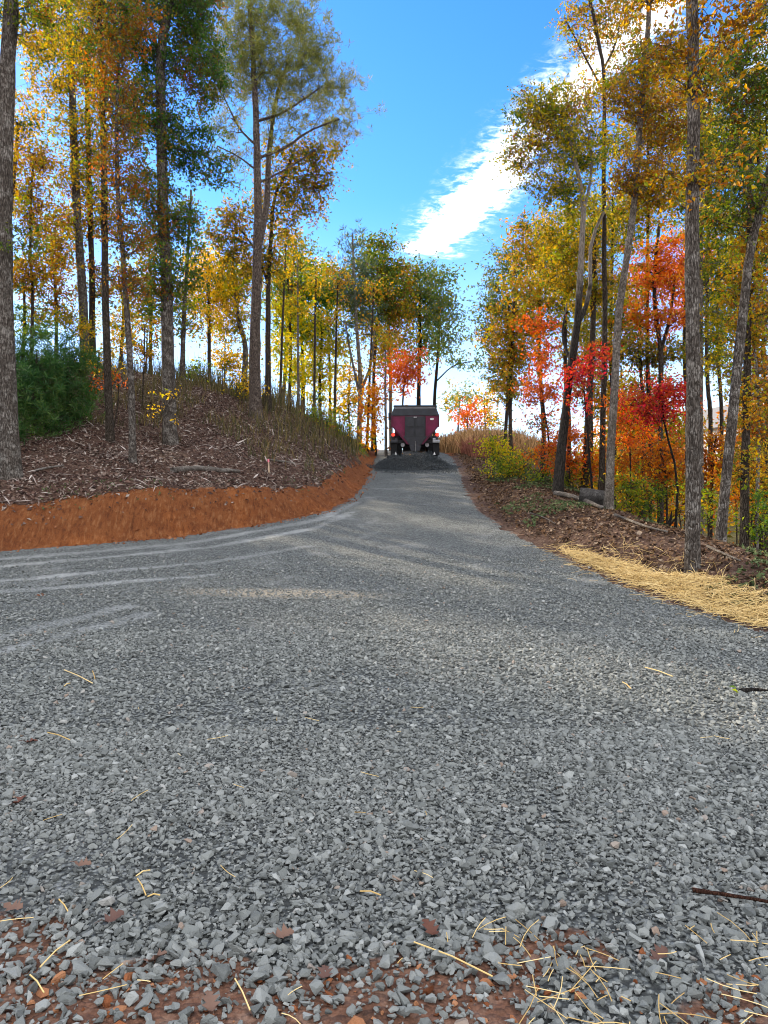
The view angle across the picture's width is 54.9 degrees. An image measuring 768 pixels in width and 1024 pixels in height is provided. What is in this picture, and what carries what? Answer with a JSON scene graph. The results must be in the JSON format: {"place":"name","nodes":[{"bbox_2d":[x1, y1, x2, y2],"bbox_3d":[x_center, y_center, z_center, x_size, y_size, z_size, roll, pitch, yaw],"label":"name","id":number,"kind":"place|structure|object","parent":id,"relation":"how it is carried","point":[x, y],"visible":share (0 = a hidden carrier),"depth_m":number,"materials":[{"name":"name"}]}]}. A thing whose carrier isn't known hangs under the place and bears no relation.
{"place":"outdoors","nodes":[
{"label":"outdoors","id":0,"kind":"place"},
{"bbox_2d":[0,450,767,1023],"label":"gravel road","id":1,"kind":"structure","parent":0,"point":[422,516],"depth_m":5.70,"materials":[{"name":"grey gravel"}]},
{"bbox_2d":[0,924,761,1023],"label":"clay clods","id":2,"kind":"object","parent":1,"relation":"on","point":[107,1000],"visible":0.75,"depth_m":2.26,"materials":[{"name":"brown soil"}]},
{"bbox_2d":[0,667,767,1023],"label":"loose straw","id":3,"kind":"object","parent":1,"relation":"on","point":[472,937],"visible":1,"depth_m":2.34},
{"bbox_2d":[364,449,461,474],"bbox_3d":[1.106,-2.201,32.169,5.154,1.652,7.170,0,0,0],"label":"gravel pile","id":4,"kind":"object","parent":1,"relation":"on","point":[417,462],"visible":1,"depth_m":31.85,"materials":[{"name":"gravel"}]},
{"bbox_2d":[388,405,439,455],"bbox_3d":[1.623,-4.557,40.776,2.820,2.606,9.024,0,8,1],"label":"dump truck","id":5,"kind":"object","parent":1,"relation":"on","point":[415,427],"visible":0.95,"depth_m":36.84,"materials":[{"name":"red paint"}]},
{"bbox_2d":[0,369,767,631],"bbox_3d":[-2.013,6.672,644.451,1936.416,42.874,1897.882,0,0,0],"label":"ground","id":6,"kind":"structure","parent":0,"point":[123,520],"depth_m":16.98,"materials":[{"name":"soil"}]},
{"bbox_2d":[15,347,59,444],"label":"young pine","id":7,"kind":"object","parent":6,"relation":"on","point":[20,385],"visible":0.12,"depth_m":19.65,"materials":[{"name":"green plant"}]},
{"bbox_2d":[13,254,61,357],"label":"hardwood tree","id":8,"kind":"object","parent":6,"relation":"on","point":[24,307],"visible":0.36,"depth_m":35.92,"materials":[{"name":"yellow plant"}]},
{"bbox_2d":[0,0,89,216],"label":"maple tree","id":9,"kind":"object","parent":6,"relation":"on","point":[30,48],"visible":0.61,"depth_m":27.84,"materials":[{"name":"yellow plant"}]},
{"bbox_2d":[0,0,95,480],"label":"oak tree","id":10,"kind":"object","parent":6,"relation":"on","point":[11,468],"visible":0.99,"depth_m":16.40,"materials":[{"name":"brown plant"}]},
{"bbox_2d":[12,131,91,351],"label":"hardwood tree","id":11,"kind":"object","parent":6,"relation":"on","point":[31,277],"visible":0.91,"depth_m":25.88,"materials":[{"name":"yellow plant"}]},
{"bbox_2d":[14,304,93,440],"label":"young pine","id":12,"kind":"object","parent":6,"relation":"on","point":[51,423],"visible":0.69,"depth_m":20.80,"materials":[{"name":"green plant"}]},
{"bbox_2d":[14,201,95,358],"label":"hardwood tree","id":13,"kind":"object","parent":6,"relation":"on","point":[57,292],"visible":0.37,"depth_m":36.78,"materials":[{"name":"brown plant"}]},
{"bbox_2d":[13,0,111,372],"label":"hardwood tree","id":14,"kind":"object","parent":6,"relation":"on","point":[76,169],"visible":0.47,"depth_m":29.93,"materials":[{"name":"orange plant"}]},
{"bbox_2d":[27,327,119,425],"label":"young pine","id":15,"kind":"object","parent":6,"relation":"on","point":[84,387],"visible":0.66,"depth_m":21.79,"materials":[{"name":"green plant"}]},
{"bbox_2d":[18,299,137,415],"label":"sapling tree","id":16,"kind":"object","parent":6,"relation":"on","point":[68,319],"visible":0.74,"depth_m":22.85,"materials":[{"name":"brown plant"}]},
{"bbox_2d":[46,12,131,359],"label":"hardwood tree","id":17,"kind":"object","parent":6,"relation":"on","point":[91,267],"visible":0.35,"depth_m":30.81,"materials":[{"name":"brown plant"}]},
{"bbox_2d":[19,0,167,442],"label":"hardwood tree","id":18,"kind":"object","parent":6,"relation":"on","point":[109,420],"visible":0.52,"depth_m":20.89,"materials":[{"name":"brown plant"}]},
{"bbox_2d":[62,0,171,462],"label":"hardwood tree","id":19,"kind":"object","parent":6,"relation":"on","point":[119,53],"visible":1,"depth_m":18.91,"materials":[{"name":"orange plant"}]},
{"bbox_2d":[98,310,160,409],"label":"sapling tree","id":20,"kind":"object","parent":6,"relation":"on","point":[144,351],"visible":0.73,"depth_m":25.02,"materials":[{"name":"brown plant"}]},
{"bbox_2d":[86,243,177,367],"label":"hardwood tree","id":21,"kind":"object","parent":6,"relation":"on","point":[113,319],"visible":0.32,"depth_m":37.83,"materials":[{"name":"yellow plant"}]},
{"bbox_2d":[102,316,185,372],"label":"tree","id":22,"kind":"object","parent":6,"relation":"on","point":[114,338],"visible":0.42,"depth_m":35.82,"materials":[{"name":"yellow plant"}]},
{"bbox_2d":[117,219,221,372],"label":"hardwood tree","id":23,"kind":"object","parent":6,"relation":"on","point":[194,327],"visible":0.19,"depth_m":39.79,"materials":[{"name":"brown plant"}]},
{"bbox_2d":[0,364,353,505],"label":"wood chips","id":24,"kind":"object","parent":6,"relation":"on","point":[158,385],"visible":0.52,"depth_m":20.91,"materials":[{"name":"brown wood"}]},
{"bbox_2d":[96,0,262,445],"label":"oak tree","id":25,"kind":"object","parent":6,"relation":"on","point":[197,29],"visible":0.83,"depth_m":21.76,"materials":[{"name":"green plant"}]},
{"bbox_2d":[0,365,362,525],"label":"leaf litter","id":26,"kind":"object","parent":6,"relation":"on","point":[119,457],"visible":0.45,"depth_m":21.05,"materials":[{"name":"brown plant"}]},
{"bbox_2d":[145,189,217,379],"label":"hardwood tree","id":27,"kind":"object","parent":6,"relation":"on","point":[185,322],"visible":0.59,"depth_m":32.96,"materials":[{"name":"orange plant"}]},
{"bbox_2d":[0,453,376,552],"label":"clay clods","id":28,"kind":"object","parent":6,"relation":"on","point":[169,537],"visible":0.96,"depth_m":18.10,"materials":[{"name":"orange soil"}]},
{"bbox_2d":[15,332,365,470],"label":"tall weeds","id":29,"kind":"object","parent":6,"relation":"on","point":[225,387],"visible":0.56,"depth_m":29.35,"materials":[{"name":"plant"}]},
{"bbox_2d":[173,235,249,381],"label":"maple tree","id":30,"kind":"object","parent":6,"relation":"on","point":[218,299],"visible":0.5,"depth_m":39.69,"materials":[{"name":"yellow plant"}]},
{"bbox_2d":[189,316,262,382],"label":"maple tree","id":31,"kind":"object","parent":6,"relation":"on","point":[226,355],"visible":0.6,"depth_m":43.74,"materials":[{"name":"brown plant"}]},
{"bbox_2d":[193,245,265,387],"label":"hardwood tree","id":32,"kind":"object","parent":6,"relation":"on","point":[237,325],"visible":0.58,"depth_m":40.70,"materials":[{"name":"yellow plant"}]},
{"bbox_2d":[190,122,359,411],"bbox_3d":[-4.388,-9.769,29.856,6.802,11.554,3.832,0,0,0],"label":"hardwood tree","id":33,"kind":"object","parent":6,"relation":"on","point":[268,257],"visible":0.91,"depth_m":29.81,"materials":[{"name":"brown plant"}]},
{"bbox_2d":[262,221,305,394],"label":"sapling tree","id":34,"kind":"object","parent":6,"relation":"on","point":[282,331],"visible":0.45,"depth_m":37.93,"materials":[{"name":"yellow plant"}]},
{"bbox_2d":[247,217,330,402],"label":"hardwood tree","id":35,"kind":"object","parent":6,"relation":"on","point":[292,285],"visible":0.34,"depth_m":43.82,"materials":[{"name":"yellow plant"}]},
{"bbox_2d":[194,0,387,419],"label":"pine tree","id":36,"kind":"object","parent":6,"relation":"on","point":[253,39],"visible":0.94,"depth_m":27.65,"materials":[{"name":"green plant"}]},
{"bbox_2d":[261,273,321,398],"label":"hardwood tree","id":37,"kind":"object","parent":6,"relation":"on","point":[287,352],"visible":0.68,"depth_m":42.70,"materials":[{"name":"yellow plant"}]},
{"bbox_2d":[262,235,321,407],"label":"sapling tree","id":38,"kind":"object","parent":6,"relation":"on","point":[293,298],"visible":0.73,"depth_m":38.89,"materials":[{"name":"yellow plant"}]},
{"bbox_2d":[262,240,359,406],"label":"hardwood tree","id":39,"kind":"object","parent":6,"relation":"on","point":[308,298],"visible":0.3,"depth_m":45.30,"materials":[{"name":"brown plant"}]},
{"bbox_2d":[288,264,340,409],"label":"sapling tree","id":40,"kind":"object","parent":6,"relation":"on","point":[316,285],"visible":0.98,"depth_m":38.87,"materials":[{"name":"yellow plant"}]},
{"bbox_2d":[271,308,362,413],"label":"maple tree","id":41,"kind":"object","parent":6,"relation":"on","point":[327,340],"visible":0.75,"depth_m":44.57,"materials":[{"name":"yellow plant"}]},
{"bbox_2d":[298,402,356,435],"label":"bush","id":42,"kind":"object","parent":6,"relation":"on","point":[314,412],"visible":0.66,"depth_m":32.93,"materials":[{"name":"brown plant"}]},
{"bbox_2d":[316,253,356,418],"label":"sapling tree","id":43,"kind":"object","parent":6,"relation":"on","point":[337,281],"visible":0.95,"depth_m":40.86,"materials":[{"name":"yellow plant"}]},
{"bbox_2d":[320,217,388,442],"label":"pine tree","id":44,"kind":"object","parent":6,"relation":"on","point":[355,303],"visible":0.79,"depth_m":43.81,"materials":[{"name":"green plant"}]},
{"bbox_2d":[317,360,392,434],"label":"maple tree","id":45,"kind":"object","parent":6,"relation":"on","point":[346,393],"visible":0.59,"depth_m":47.73,"materials":[{"name":"yellow plant"}]},
{"bbox_2d":[342,268,408,451],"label":"sapling tree","id":46,"kind":"object","parent":6,"relation":"on","point":[372,295],"visible":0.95,"depth_m":40.85,"materials":[{"name":"yellow plant"}]},
{"bbox_2d":[332,223,432,450],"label":"hardwood tree","id":47,"kind":"object","parent":6,"relation":"on","point":[382,258],"visible":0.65,"depth_m":45.45,"materials":[{"name":"green plant"}]},
{"bbox_2d":[345,373,420,455],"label":"maple tree","id":48,"kind":"object","parent":6,"relation":"on","point":[373,392],"visible":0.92,"depth_m":39.85,"materials":[{"name":"brown plant"}]},
{"bbox_2d":[353,319,412,456],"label":"sapling tree","id":49,"kind":"object","parent":6,"relation":"on","point":[384,340],"visible":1,"depth_m":38.95,"materials":[{"name":"yellow plant"}]},
{"bbox_2d":[17,442,767,604],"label":"ground ivy","id":50,"kind":"object","parent":6,"relation":"on","point":[756,559],"visible":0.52,"depth_m":17.74,"materials":[{"name":"green plant"}]},
{"bbox_2d":[353,252,444,450],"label":"hardwood tree","id":51,"kind":"object","parent":6,"relation":"on","point":[398,321],"visible":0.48,"depth_m":46.65,"materials":[{"name":"green plant"}]},
{"bbox_2d":[372,328,441,404],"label":"maple tree","id":52,"kind":"object","parent":6,"relation":"on","point":[402,367],"visible":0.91,"depth_m":43.71,"materials":[{"name":"brown plant"}]},
{"bbox_2d":[396,251,461,404],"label":"hardwood tree","id":53,"kind":"object","parent":6,"relation":"on","point":[431,298],"visible":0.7,"depth_m":47.56,"materials":[{"name":"green plant"}]},
{"bbox_2d":[411,257,486,435],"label":"hardwood tree","id":54,"kind":"object","parent":6,"relation":"on","point":[459,363],"visible":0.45,"depth_m":49.62,"materials":[{"name":"green plant"}]},
{"bbox_2d":[436,378,486,431],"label":"hardwood tree","id":55,"kind":"object","parent":6,"relation":"on","point":[453,398],"visible":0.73,"depth_m":71.66,"materials":[{"name":"yellow plant"}]},
{"bbox_2d":[447,396,504,430],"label":"maple tree","id":56,"kind":"object","parent":6,"relation":"on","point":[463,414],"visible":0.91,"depth_m":63.47,"materials":[{"name":"brown plant"}]},
{"bbox_2d":[452,434,524,457],"bbox_3d":[5.797,-3.558,41.383,4.089,2.193,7.543,0,0,0],"label":"red brush","id":57,"kind":"object","parent":6,"relation":"on","point":[467,448],"visible":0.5,"depth_m":39.60,"materials":[{"name":"plant"}]},
{"bbox_2d":[461,376,528,428],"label":"maple tree","id":58,"kind":"object","parent":6,"relation":"on","point":[491,420],"visible":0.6,"depth_m":65.80,"materials":[{"name":"brown plant"}]},
{"bbox_2d":[462,233,540,470],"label":"hardwood tree","id":59,"kind":"object","parent":6,"relation":"on","point":[491,294],"visible":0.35,"depth_m":28.83,"materials":[{"name":"yellow plant"}]},
{"bbox_2d":[468,429,534,479],"bbox_3d":[4.038,-1.996,26.062,2.031,1.991,2.177,0,0,-33],"label":"bush","id":60,"kind":"object","parent":6,"relation":"on","point":[495,446],"visible":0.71,"depth_m":26.02,"materials":[{"name":"yellow plant"}]},
{"bbox_2d":[472,444,537,477],"bbox_3d":[4.297,-1.591,25.011,2.651,1.591,1.897,0,0,0],"label":"bush","id":61,"kind":"object","parent":6,"relation":"on","point":[512,467],"visible":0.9,"depth_m":24.75,"materials":[{"name":"green plant"}]},
{"bbox_2d":[464,202,568,457],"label":"hardwood tree","id":62,"kind":"object","parent":6,"relation":"on","point":[513,362],"visible":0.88,"depth_m":26.83,"materials":[{"name":"yellow plant"}]},
{"bbox_2d":[507,215,573,472],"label":"hardwood tree","id":63,"kind":"object","parent":6,"relation":"on","point":[553,302],"visible":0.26,"depth_m":33.84,"materials":[{"name":"yellow plant"}]},
{"bbox_2d":[432,423,652,518],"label":"field grass","id":64,"kind":"structure","parent":6,"relation":"on","point":[447,444],"depth_m":47.74,"materials":[{"name":"beige plant"}]},
{"bbox_2d":[508,303,579,480],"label":"maple tree","id":65,"kind":"object","parent":6,"relation":"on","point":[549,393],"visible":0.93,"depth_m":23.94,"materials":[{"name":"red plant"}]},
{"bbox_2d":[511,455,595,488],"bbox_3d":[5.393,-1.184,22.916,2.883,1.600,1.923,0,0,0],"label":"bush","id":66,"kind":"object","parent":6,"relation":"on","point":[538,475],"visible":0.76,"depth_m":22.92,"materials":[{"name":"green plant"}]},
{"bbox_2d":[489,63,629,491],"bbox_3d":[4.893,-6.449,21.012,3.855,12.032,2.714,0,0,0],"label":"oak tree","id":67,"kind":"object","parent":6,"relation":"on","point":[557,129],"visible":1,"depth_m":20.77,"materials":[{"name":"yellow plant"}]},
{"bbox_2d":[354,360,767,547],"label":"woods","id":68,"kind":"object","parent":6,"relation":"on","point":[618,452],"depth_m":47.09,"materials":[{"name":"plant"}]},
{"bbox_2d":[516,411,624,488],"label":"maple tree","id":69,"kind":"object","parent":6,"relation":"on","point":[574,435],"visible":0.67,"depth_m":22.87,"materials":[{"name":"brown plant"}]},
{"bbox_2d":[524,182,620,482],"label":"hardwood tree","id":70,"kind":"object","parent":6,"relation":"on","point":[567,299],"visible":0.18,"depth_m":32.90,"materials":[{"name":"yellow plant"}]},
{"bbox_2d":[519,203,636,487],"bbox_3d":[6.270,-4.974,22.956,3.614,9.129,2.757,0,0,-21],"label":"hardwood tree","id":71,"kind":"object","parent":6,"relation":"on","point":[567,284],"visible":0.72,"depth_m":22.83,"materials":[{"name":"yellow plant"}]},
{"bbox_2d":[554,340,622,488],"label":"maple tree","id":72,"kind":"object","parent":6,"relation":"on","point":[578,377],"visible":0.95,"depth_m":20.46,"materials":[{"name":"red plant"}]},
{"bbox_2d":[546,312,640,477],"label":"hardwood tree","id":73,"kind":"object","parent":6,"relation":"on","point":[596,396],"visible":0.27,"depth_m":35.80,"materials":[{"name":"brown plant"}]},
{"bbox_2d":[544,0,659,490],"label":"hardwood tree","id":74,"kind":"object","parent":6,"relation":"on","point":[597,18],"visible":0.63,"depth_m":21.86,"materials":[{"name":"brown plant"}]},
{"bbox_2d":[545,163,667,508],"bbox_3d":[9.691,-6.988,31.640,5.468,15.959,4.886,0,0,0],"label":"hardwood tree","id":75,"kind":"object","parent":6,"relation":"on","point":[611,218],"visible":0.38,"depth_m":31.67,"materials":[{"name":"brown plant"}]},
{"bbox_2d":[452,452,767,617],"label":"leaf litter","id":76,"kind":"object","parent":6,"relation":"on","point":[468,460],"visible":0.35,"depth_m":15.50,"materials":[{"name":"brown plant"}]},
{"bbox_2d":[586,388,668,513],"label":"maple tree","id":77,"kind":"object","parent":6,"relation":"on","point":[629,438],"visible":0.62,"depth_m":19.89,"materials":[{"name":"orange plant"}]},
{"bbox_2d":[584,323,685,518],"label":"hardwood tree","id":78,"kind":"object","parent":6,"relation":"on","point":[633,350],"visible":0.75,"depth_m":29.69,"materials":[{"name":"brown plant"}]},
{"bbox_2d":[600,462,670,515],"bbox_3d":[6.310,-0.405,19.651,1.966,1.798,1.845,0,0,0],"label":"bush","id":79,"kind":"object","parent":6,"relation":"on","point":[629,490],"visible":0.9,"depth_m":19.38,"materials":[{"name":"green plant"}]},
{"bbox_2d":[525,534,767,636],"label":"straw mulch","id":80,"kind":"object","parent":6,"relation":"on","point":[688,580],"visible":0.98,"depth_m":10.79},
{"bbox_2d":[578,0,717,509],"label":"hardwood tree","id":81,"kind":"object","parent":6,"relation":"on","point":[630,185],"visible":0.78,"depth_m":17.90,"materials":[{"name":"yellow plant"}]},
{"bbox_2d":[596,430,707,524],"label":"maple tree","id":82,"kind":"object","parent":6,"relation":"on","point":[662,468],"visible":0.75,"depth_m":21.87,"materials":[{"name":"brown plant"}]},
{"bbox_2d":[623,475,683,522],"bbox_3d":[7.769,-0.140,21.035,2.198,1.818,1.871,0,0,0],"label":"bush","id":83,"kind":"object","parent":6,"relation":"on","point":[660,498],"visible":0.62,"depth_m":20.91,"materials":[{"name":"green plant"}]},
{"bbox_2d":[604,363,705,527],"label":"maple tree","id":84,"kind":"object","parent":6,"relation":"on","point":[669,389],"visible":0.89,"depth_m":18.92,"materials":[{"name":"red plant"}]},
{"bbox_2d":[606,365,705,499],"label":"hardwood tree","id":85,"kind":"object","parent":6,"relation":"on","point":[682,432],"visible":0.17,"depth_m":35.70,"materials":[{"name":"brown plant"}]},
{"bbox_2d":[597,231,720,528],"bbox_3d":[12.604,-4.638,33.084,6.496,16.175,3.891,0,0,-8],"label":"hardwood tree","id":86,"kind":"object","parent":6,"relation":"on","point":[683,336],"visible":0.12,"depth_m":32.86,"materials":[{"name":"brown plant"}]},
{"bbox_2d":[608,221,714,523],"bbox_3d":[8.875,-3.929,23.866,3.285,10.921,2.998,0,0,36],"label":"maple tree","id":87,"kind":"object","parent":6,"relation":"on","point":[661,274],"visible":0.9,"depth_m":23.86,"materials":[{"name":"brown plant"}]},
{"bbox_2d":[606,30,717,519],"bbox_3d":[12.316,-9.286,32.883,6.326,23.787,4.378,0,0,0],"label":"hardwood tree","id":88,"kind":"object","parent":6,"relation":"on","point":[648,228],"visible":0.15,"depth_m":32.95,"materials":[{"name":"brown plant"}]},
{"bbox_2d":[574,0,767,574],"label":"oak tree","id":89,"kind":"object","parent":6,"relation":"on","point":[693,171],"visible":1,"depth_m":11.50,"materials":[{"name":"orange plant"}]},
{"bbox_2d":[637,462,715,527],"bbox_3d":[10.183,0.346,26.226,2.734,4.212,2.441,0,0,0],"label":"bush","id":90,"kind":"object","parent":6,"relation":"on","point":[679,499],"visible":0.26,"depth_m":25.93,"materials":[{"name":"green plant"}]},
{"bbox_2d":[651,93,755,534],"bbox_3d":[8.728,-4.619,19.982,2.667,13.083,2.682,0,0,0],"label":"hardwood tree","id":91,"kind":"object","parent":6,"relation":"on","point":[711,312],"visible":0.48,"depth_m":19.93,"materials":[{"name":"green plant"}]},
{"bbox_2d":[670,474,739,542],"bbox_3d":[7.412,0.129,17.025,1.397,2.036,1.583,0,0,29],"label":"bush","id":92,"kind":"object","parent":6,"relation":"on","point":[706,506],"visible":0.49,"depth_m":16.91,"materials":[{"name":"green plant"}]},
{"bbox_2d":[655,17,767,536],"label":"hardwood tree","id":93,"kind":"object","parent":6,"relation":"on","point":[708,394],"visible":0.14,"depth_m":29.97,"materials":[{"name":"brown plant"}]},
{"bbox_2d":[671,426,753,537],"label":"maple tree","id":94,"kind":"object","parent":6,"relation":"on","point":[714,440],"visible":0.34,"depth_m":20.93,"materials":[{"name":"brown plant"}]},
{"bbox_2d":[670,0,767,543],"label":"hardwood tree","id":95,"kind":"object","parent":6,"relation":"on","point":[735,218],"visible":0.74,"depth_m":13.97,"materials":[{"name":"yellow plant"}]},
{"bbox_2d":[673,145,767,548],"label":"hardwood tree","id":96,"kind":"object","parent":6,"relation":"on","point":[752,343],"visible":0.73,"depth_m":15.90,"materials":[{"name":"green plant"}]},
{"bbox_2d":[681,221,765,459],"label":"hardwood tree","id":97,"kind":"object","parent":6,"relation":"on","point":[721,413],"visible":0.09,"depth_m":30.95,"materials":[{"name":"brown plant"}]},
{"bbox_2d":[702,449,764,543],"bbox_3d":[8.700,0.304,18.407,1.556,3.829,1.544,0,0,34],"label":"bush","id":98,"kind":"object","parent":6,"relation":"on","point":[734,497],"visible":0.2,"depth_m":18.45,"materials":[{"name":"brown plant"}]},
{"bbox_2d":[707,437,767,547],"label":"maple tree","id":99,"kind":"object","parent":6,"relation":"on","point":[764,482],"visible":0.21,"depth_m":19.87,"materials":[{"name":"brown plant"}]},
{"bbox_2d":[710,226,767,551],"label":"hardwood tree","id":100,"kind":"object","parent":6,"relation":"on","point":[757,371],"visible":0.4,"depth_m":17.88,"materials":[{"name":"orange plant"}]},
{"bbox_2d":[710,263,767,551],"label":"hardwood tree","id":101,"kind":"object","parent":6,"relation":"on","point":[766,422],"visible":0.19,"depth_m":26.95,"materials":[{"name":"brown plant"}]},
{"bbox_2d":[717,50,767,550],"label":"hardwood tree","id":102,"kind":"object","parent":6,"relation":"on","point":[759,144],"visible":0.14,"depth_m":28.74,"materials":[{"name":"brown plant"}]},
{"bbox_2d":[728,484,767,551],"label":"bush","id":103,"kind":"object","parent":6,"relation":"on","point":[760,528],"visible":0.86,"depth_m":15.90,"materials":[{"name":"green plant"}]},
{"bbox_2d":[0,0,767,486],"label":"sky","id":104,"kind":"structure","parent":0,"point":[440,69],"materials":[{"name":"blue"}]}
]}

